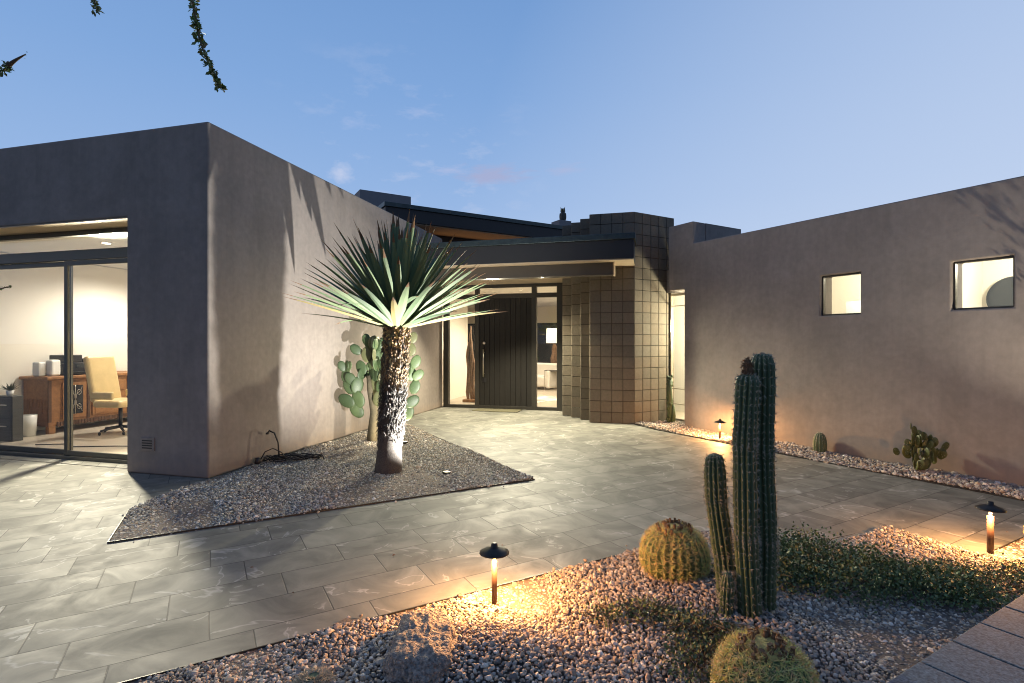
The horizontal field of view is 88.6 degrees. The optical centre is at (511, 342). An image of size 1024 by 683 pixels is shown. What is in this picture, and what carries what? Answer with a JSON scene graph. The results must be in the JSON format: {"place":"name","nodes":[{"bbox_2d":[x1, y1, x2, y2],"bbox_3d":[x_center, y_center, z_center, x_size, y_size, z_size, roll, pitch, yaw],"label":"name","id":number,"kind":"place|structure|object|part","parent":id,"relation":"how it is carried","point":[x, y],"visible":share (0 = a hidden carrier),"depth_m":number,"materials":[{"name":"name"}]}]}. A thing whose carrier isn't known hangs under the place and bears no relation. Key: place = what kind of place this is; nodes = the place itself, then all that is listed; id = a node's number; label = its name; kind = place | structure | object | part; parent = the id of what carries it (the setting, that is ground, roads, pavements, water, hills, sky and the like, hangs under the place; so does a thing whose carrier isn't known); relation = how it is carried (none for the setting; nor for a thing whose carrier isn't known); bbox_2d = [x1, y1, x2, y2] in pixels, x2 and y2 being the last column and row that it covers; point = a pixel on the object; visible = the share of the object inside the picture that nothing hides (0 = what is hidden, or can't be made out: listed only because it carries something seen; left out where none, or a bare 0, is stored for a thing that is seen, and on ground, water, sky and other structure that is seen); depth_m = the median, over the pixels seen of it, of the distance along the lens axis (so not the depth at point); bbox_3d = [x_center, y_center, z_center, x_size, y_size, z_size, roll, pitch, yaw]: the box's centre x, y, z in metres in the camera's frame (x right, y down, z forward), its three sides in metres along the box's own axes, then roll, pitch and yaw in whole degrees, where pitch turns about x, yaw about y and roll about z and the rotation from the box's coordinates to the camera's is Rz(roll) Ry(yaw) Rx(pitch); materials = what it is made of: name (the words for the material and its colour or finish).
{"place":"outdoors","nodes":[
{"label":"outdoors","id":0,"kind":"place"},
{"bbox_2d":[107,423,532,543],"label":"gravel","id":1,"kind":"structure","parent":0,"point":[321,466],"depth_m":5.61,"materials":[{"name":"grey gravel"}]},
{"bbox_2d":[255,430,323,463],"bbox_3d":[-2.801,1.285,6.652,0.803,0.389,0.350,0,0,-20],"label":"hose bundle","id":2,"kind":"object","parent":1,"relation":"on","point":[288,456],"visible":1,"depth_m":6.59,"materials":[{"name":"black plastic"}]},
{"bbox_2d":[107,423,534,542],"bbox_3d":[-2.575,1.492,6.965,3.747,0.012,4.883,0,0,-29],"label":"bed edging","id":3,"kind":"object","parent":1,"relation":"on","point":[108,541],"visible":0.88,"depth_m":4.55,"materials":[{"name":"brown metal"}]},
{"bbox_2d":[337,332,423,441],"bbox_3d":[-1.945,0.680,8.096,1.333,1.695,0.670,0,0,15],"label":"prickly pear","id":4,"kind":"object","parent":1,"relation":"on","point":[371,355],"visible":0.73,"depth_m":7.99,"materials":[{"name":"green plant"}]},
{"bbox_2d":[286,209,498,474],"bbox_3d":[-1.364,0.004,6.184,2.571,3.052,2.446,0,0,-29],"label":"yucca","id":5,"kind":"object","parent":1,"relation":"on","point":[394,288],"visible":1,"depth_m":5.87,"materials":[{"name":"green plant"}]},
{"bbox_2d":[442,470,450,474],"bbox_3d":[-0.746,1.480,5.985,0.104,0.040,0.104,0,0,15],"label":"uplight","id":6,"kind":"object","parent":1,"relation":"on","point":[446,472],"visible":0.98,"depth_m":5.96,"materials":[{"name":"black metal"}]},
{"bbox_2d":[0,406,1023,682],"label":"patio","id":7,"kind":"structure","parent":0,"point":[82,600],"depth_m":4.09,"materials":[{"name":"stone"}]},
{"bbox_2d":[472,408,521,412],"bbox_3d":[-0.325,1.491,11.628,1.030,0.014,0.430,0,0,15],"label":"door mat","id":8,"kind":"object","parent":7,"relation":"on","point":[499,410],"depth_m":11.54,"materials":[{"name":"beige fabric"}]},
{"bbox_2d":[0,0,1023,232],"label":"sky","id":9,"kind":"structure","parent":0,"point":[745,115],"materials":[{"name":"blue"}]},
{"bbox_2d":[537,396,556,402],"bbox_3d":[0.805,1.478,13.836,0.903,0.008,1.714,0,0,15],"label":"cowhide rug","id":10,"kind":"object","parent":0,"point":[540,399],"visible":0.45,"depth_m":13.94,"materials":[{"name":"white fur"}]},
{"bbox_2d":[130,525,1023,682],"bbox_3d":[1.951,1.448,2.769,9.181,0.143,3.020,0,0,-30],"label":"gravel","id":11,"kind":"structure","parent":0,"point":[510,626],"depth_m":2.67,"materials":[{"name":"grey gravel"}]},
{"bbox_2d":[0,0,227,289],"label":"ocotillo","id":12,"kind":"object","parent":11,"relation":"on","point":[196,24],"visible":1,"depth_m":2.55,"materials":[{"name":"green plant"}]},
{"bbox_2d":[479,542,508,604],"bbox_3d":[-0.101,1.337,3.004,0.172,0.386,0.172,0,0,15],"label":"path light","id":13,"kind":"object","parent":11,"relation":"on","point":[494,551],"visible":1,"depth_m":2.99,"materials":[{"name":"black metal"}]},
{"bbox_2d":[309,611,691,682],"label":"gravel","id":14,"kind":"structure","parent":11,"relation":"on","point":[480,669],"depth_m":2.40,"materials":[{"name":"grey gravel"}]},
{"bbox_2d":[291,663,336,682],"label":"hedgehog cactus","id":15,"kind":"object","parent":14,"relation":"on","point":[316,674],"visible":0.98,"depth_m":2.26,"materials":[{"name":"beige"}]},
{"bbox_2d":[383,609,458,682],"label":"boulder","id":16,"kind":"object","parent":14,"relation":"on","point":[422,646],"visible":0.91,"depth_m":2.35,"materials":[{"name":"stone"}]},
{"bbox_2d":[119,527,1023,682],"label":"bed edging","id":17,"kind":"object","parent":11,"relation":"on","point":[255,648],"visible":0.39,"depth_m":2.88,"materials":[{"name":"brown metal"}]},
{"bbox_2d":[637,517,712,585],"bbox_3d":[1.052,1.337,3.404,0.475,0.370,0.462,0,0,15],"label":"barrel cactus","id":18,"kind":"object","parent":11,"relation":"on","point":[674,548],"visible":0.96,"depth_m":3.27,"materials":[{"name":"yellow plant"}]},
{"bbox_2d":[579,588,772,682],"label":"trailing shrub","id":19,"kind":"object","parent":11,"relation":"on","point":[714,641],"visible":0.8,"depth_m":2.63,"materials":[{"name":"green plant"}]},
{"bbox_2d":[701,352,780,622],"bbox_3d":[1.277,0.793,2.921,0.426,1.508,0.314,0,0,15],"label":"columnar cactus","id":20,"kind":"object","parent":11,"relation":"on","point":[745,565],"visible":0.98,"depth_m":2.87,"materials":[{"name":"green plant"}]},
{"bbox_2d":[709,549,798,586],"bbox_3d":[1.493,1.382,3.344,0.559,0.241,0.400,0,0,-13],"label":"trailing shrub","id":21,"kind":"object","parent":11,"relation":"on","point":[714,570],"visible":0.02,"depth_m":3.29,"materials":[{"name":"green plant"}]},
{"bbox_2d":[709,626,821,682],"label":"barrel cactus","id":22,"kind":"object","parent":11,"relation":"on","point":[756,655],"visible":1,"depth_m":2.08,"materials":[{"name":"green plant"}]},
{"bbox_2d":[776,521,1017,618],"bbox_3d":[2.179,1.360,3.350,1.583,0.286,1.151,0,0,15],"label":"trailing shrub","id":23,"kind":"object","parent":11,"relation":"on","point":[932,582],"visible":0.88,"depth_m":3.16,"materials":[{"name":"green plant"}]},
{"bbox_2d":[888,662,965,682],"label":"stone paver","id":24,"kind":"object","parent":11,"relation":"on","point":[919,672],"visible":1,"depth_m":2.20,"materials":[{"name":"stone"}]},
{"bbox_2d":[918,552,1023,602],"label":"trailing shrub","id":25,"kind":"object","parent":11,"relation":"on","point":[997,575],"visible":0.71,"depth_m":3.28,"materials":[{"name":"green plant"}]},
{"bbox_2d":[921,642,1023,682],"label":"stone paver","id":26,"kind":"object","parent":11,"relation":"on","point":[961,662],"visible":0.9,"depth_m":2.27,"materials":[{"name":"stone"}]},
{"bbox_2d":[953,623,1023,669],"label":"stone paver","id":27,"kind":"object","parent":11,"relation":"on","point":[1002,646],"visible":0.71,"depth_m":2.44,"materials":[{"name":"stone"}]},
{"bbox_2d":[974,501,1006,553],"bbox_3d":[3.368,1.322,3.696,0.172,0.416,0.172,0,0,15],"label":"path light","id":28,"kind":"object","parent":11,"relation":"on","point":[990,507],"visible":0.99,"depth_m":3.68,"materials":[{"name":"black metal"}]},
{"bbox_2d":[981,607,1023,638],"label":"stone paver","id":29,"kind":"object","parent":11,"relation":"on","point":[1007,620],"visible":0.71,"depth_m":2.64,"materials":[{"name":"stone"}]},
{"bbox_2d":[1005,594,1023,612],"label":"stone paver","id":30,"kind":"object","parent":11,"relation":"on","point":[1017,604],"visible":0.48,"depth_m":2.80,"materials":[{"name":"stone"}]},
{"bbox_2d":[635,420,1023,499],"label":"gravel","id":31,"kind":"structure","parent":0,"point":[953,477],"depth_m":6.35,"materials":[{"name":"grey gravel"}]},
{"bbox_2d":[666,375,675,422],"bbox_3d":[2.941,1.053,9.721,0.174,0.941,0.169,0,0,15],"label":"post cactus","id":32,"kind":"object","parent":31,"relation":"on","point":[671,415],"visible":0.95,"depth_m":9.69,"materials":[{"name":"green plant"}]},
{"bbox_2d":[714,419,725,438],"bbox_3d":[3.216,1.352,8.120,0.172,0.356,0.172,0,0,15],"label":"path light","id":33,"kind":"object","parent":31,"relation":"on","point":[719,421],"visible":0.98,"depth_m":8.11,"materials":[{"name":"black metal"}]},
{"bbox_2d":[812,432,827,451],"bbox_3d":[4.190,1.352,7.139,0.199,0.288,0.197,0,0,15],"label":"barrel cactus","id":34,"kind":"object","parent":31,"relation":"on","point":[820,443],"visible":0.98,"depth_m":7.09,"materials":[{"name":"green plant"}]},
{"bbox_2d":[634,424,1023,500],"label":"bed edging","id":35,"kind":"object","parent":31,"relation":"on","point":[862,469],"visible":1,"depth_m":5.98,"materials":[{"name":"brown metal"}]},
{"bbox_2d":[893,423,948,473],"bbox_3d":[4.676,1.217,5.987,0.471,0.606,0.402,0,0,-27],"label":"prickly pear","id":36,"kind":"object","parent":31,"relation":"on","point":[931,452],"visible":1,"depth_m":5.94,"materials":[{"name":"green plant"}]},
{"label":"ground","id":37,"kind":"structure","parent":0,"visible":0},
{"bbox_2d":[0,122,1023,485],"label":"house","id":38,"kind":"structure","parent":37,"relation":"on","point":[168,268],"depth_m":7.04,"materials":[{"name":"beige paint"}]},
{"bbox_2d":[0,395,22,441],"bbox_3d":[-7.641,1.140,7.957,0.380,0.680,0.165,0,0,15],"label":"filing cabinet","id":39,"kind":"object","parent":38,"relation":"on","point":[11,418],"visible":1,"depth_m":7.88,"materials":[{"name":"grey metal"}]},
{"bbox_2d":[0,383,18,395],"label":"potted plant","id":40,"kind":"object","parent":39,"relation":"on","point":[10,390],"visible":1,"depth_m":7.96,"materials":[{"name":"green plant"}]},
{"bbox_2d":[23,414,37,436],"bbox_3d":[-7.684,1.310,8.343,0.220,0.340,0.220,0,0,15],"label":"waste bin","id":41,"kind":"object","parent":38,"relation":"on","point":[29,425],"visible":0.79,"depth_m":8.29,"materials":[{"name":"white plastic"}]},
{"bbox_2d":[0,227,126,463],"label":"window frame","id":42,"kind":"structure","parent":38,"relation":"in","point":[120,252],"depth_m":6.80,"materials":[{"name":"black metal"}]},
{"bbox_2d":[19,371,126,433],"bbox_3d":[-7.515,1.014,9.524,0.649,0.933,2.070,0,0,15],"label":"sideboard","id":43,"kind":"object","parent":38,"relation":"on","point":[43,397],"visible":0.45,"depth_m":8.64,"materials":[{"name":"brown wood"}]},
{"bbox_2d":[32,362,45,375],"bbox_3d":[-7.750,0.427,8.603,0.160,0.235,0.110,0,0,15],"label":"desk speaker","id":44,"kind":"object","parent":43,"relation":"on","point":[38,368],"visible":1,"depth_m":8.56,"materials":[{"name":"white plastic"}]},
{"bbox_2d":[46,359,59,375],"bbox_3d":[-7.617,0.410,8.718,0.153,0.270,0.160,0,0,15],"label":"desk speaker","id":45,"kind":"object","parent":43,"relation":"on","point":[53,367],"visible":1,"depth_m":8.65,"materials":[{"name":"white plastic"}]},
{"bbox_2d":[49,355,84,374],"bbox_3d":[-7.633,0.375,9.033,0.490,0.340,0.340,0,0,15],"label":"printer","id":46,"kind":"object","parent":43,"relation":"on","point":[78,367],"visible":0.34,"depth_m":9.00,"materials":[{"name":"black plastic"}]},
{"bbox_3d":[-7.389,0.962,8.876,0.035,0.600,0.380,0,0,15],"label":"door","id":47,"kind":"part","parent":43,"relation":"part of","materials":[{"name":"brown wood"}]},
{"bbox_3d":[-7.229,0.962,9.444,0.056,0.600,0.600,0,0,15],"label":"door","id":48,"kind":"part","parent":43,"relation":"part of","materials":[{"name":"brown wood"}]},
{"bbox_2d":[35,444,126,446],"bbox_3d":[-6.090,1.470,7.508,1.628,0.016,0.182,0,0,8],"label":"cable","id":49,"kind":"object","parent":38,"relation":"on","point":[82,446],"visible":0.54,"depth_m":7.48,"materials":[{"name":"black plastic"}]},
{"bbox_2d":[83,356,126,435],"bbox_3d":[-6.536,0.848,8.653,0.738,1.265,0.660,0,0,10],"label":"office chair","id":50,"kind":"object","parent":38,"relation":"on","point":[102,381],"visible":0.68,"depth_m":8.55,"materials":[{"name":"beige leather"}]},
{"bbox_2d":[462,326,474,402],"bbox_3d":[-1.045,0.526,13.197,0.340,1.911,0.240,0,0,15],"label":"driftwood sculpture","id":51,"kind":"object","parent":38,"relation":"on","point":[470,382],"visible":0.88,"depth_m":13.15,"materials":[{"name":"brown wood"}]},
{"bbox_2d":[479,298,531,406],"bbox_3d":[-0.160,0.205,11.923,1.240,2.450,0.136,0,0,15],"label":"door","id":52,"kind":"structure","parent":38,"relation":"in","point":[505,336],"depth_m":11.93,"materials":[{"name":"black wood"}]},
{"bbox_2d":[468,323,556,362],"bbox_3d":[1.346,0.140,20.892,16.000,1.880,0.020,0,0,15],"label":"dark window","id":53,"kind":"structure","parent":38,"relation":"in","point":[544,350],"depth_m":20.92,"materials":[{"name":"grey"}]},
{"bbox_2d":[537,363,556,387],"bbox_3d":[0.978,1.042,17.057,1.100,0.760,0.940,0,0,35],"label":"armchair","id":54,"kind":"object","parent":38,"relation":"on","point":[550,379],"visible":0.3,"depth_m":16.63,"materials":[{"name":"white fabric"}]},
{"bbox_2d":[544,370,556,389],"bbox_3d":[1.303,1.172,16.592,0.500,0.620,0.400,0,0,15],"label":"side table","id":55,"kind":"object","parent":38,"relation":"on","point":[544,376],"visible":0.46,"depth_m":16.46,"materials":[{"name":"silver metal"}]},
{"bbox_2d":[546,328,556,362],"bbox_3d":[1.470,0.501,18.017,0.600,1.998,0.600,0,0,15],"label":"floor lamp","id":56,"kind":"object","parent":38,"relation":"on","point":[551,335],"visible":0.41,"depth_m":17.84,"materials":[{"name":"beige"}]},
{"bbox_2d":[559,207,565,219],"bbox_3d":[1.477,-3.738,15.244,0.206,0.417,0.180,0,0,15],"label":"owl statue","id":57,"kind":"object","parent":38,"relation":"on","point":[562,215],"visible":0.94,"depth_m":15.18,"materials":[{"name":"black plastic"}]},
{"bbox_2d":[669,292,684,421],"bbox_3d":[3.245,0.265,9.865,0.050,2.430,0.705,0,0,-30],"label":"window frame","id":58,"kind":"structure","parent":38,"relation":"in","point":[674,294],"depth_m":10.13,"materials":[{"name":"silver metal"}]},
{"bbox_2d":[822,272,860,315],"bbox_3d":[4.466,-0.652,7.092,0.050,0.553,0.523,0,0,-30],"label":"window frame","id":59,"kind":"structure","parent":38,"relation":"in","point":[823,277],"depth_m":7.27,"materials":[{"name":"brown metal"}]},
{"bbox_2d":[846,301,860,312],"bbox_3d":[5.850,0.400,8.529,0.500,2.160,0.550,0,0,-30],"label":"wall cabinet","id":60,"kind":"object","parent":38,"relation":"on","point":[853,306],"depth_m":8.54,"materials":[{"name":"white"}]},
{"bbox_2d":[953,255,1014,309],"bbox_3d":[5.219,-0.652,5.803,0.050,0.553,0.538,0,0,-30],"label":"window frame","id":61,"kind":"structure","parent":38,"relation":"in","point":[1005,257],"depth_m":5.85,"materials":[{"name":"brown metal"}]},
{"bbox_2d":[986,276,1012,306],"bbox_3d":[6.908,-0.620,7.219,0.035,0.600,0.600,0,0,-30],"label":"round mirror","id":62,"kind":"object","parent":38,"relation":"attached to","point":[1000,293],"visible":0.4,"depth_m":7.32,"materials":[{"name":"grey mirror"}]}
]}

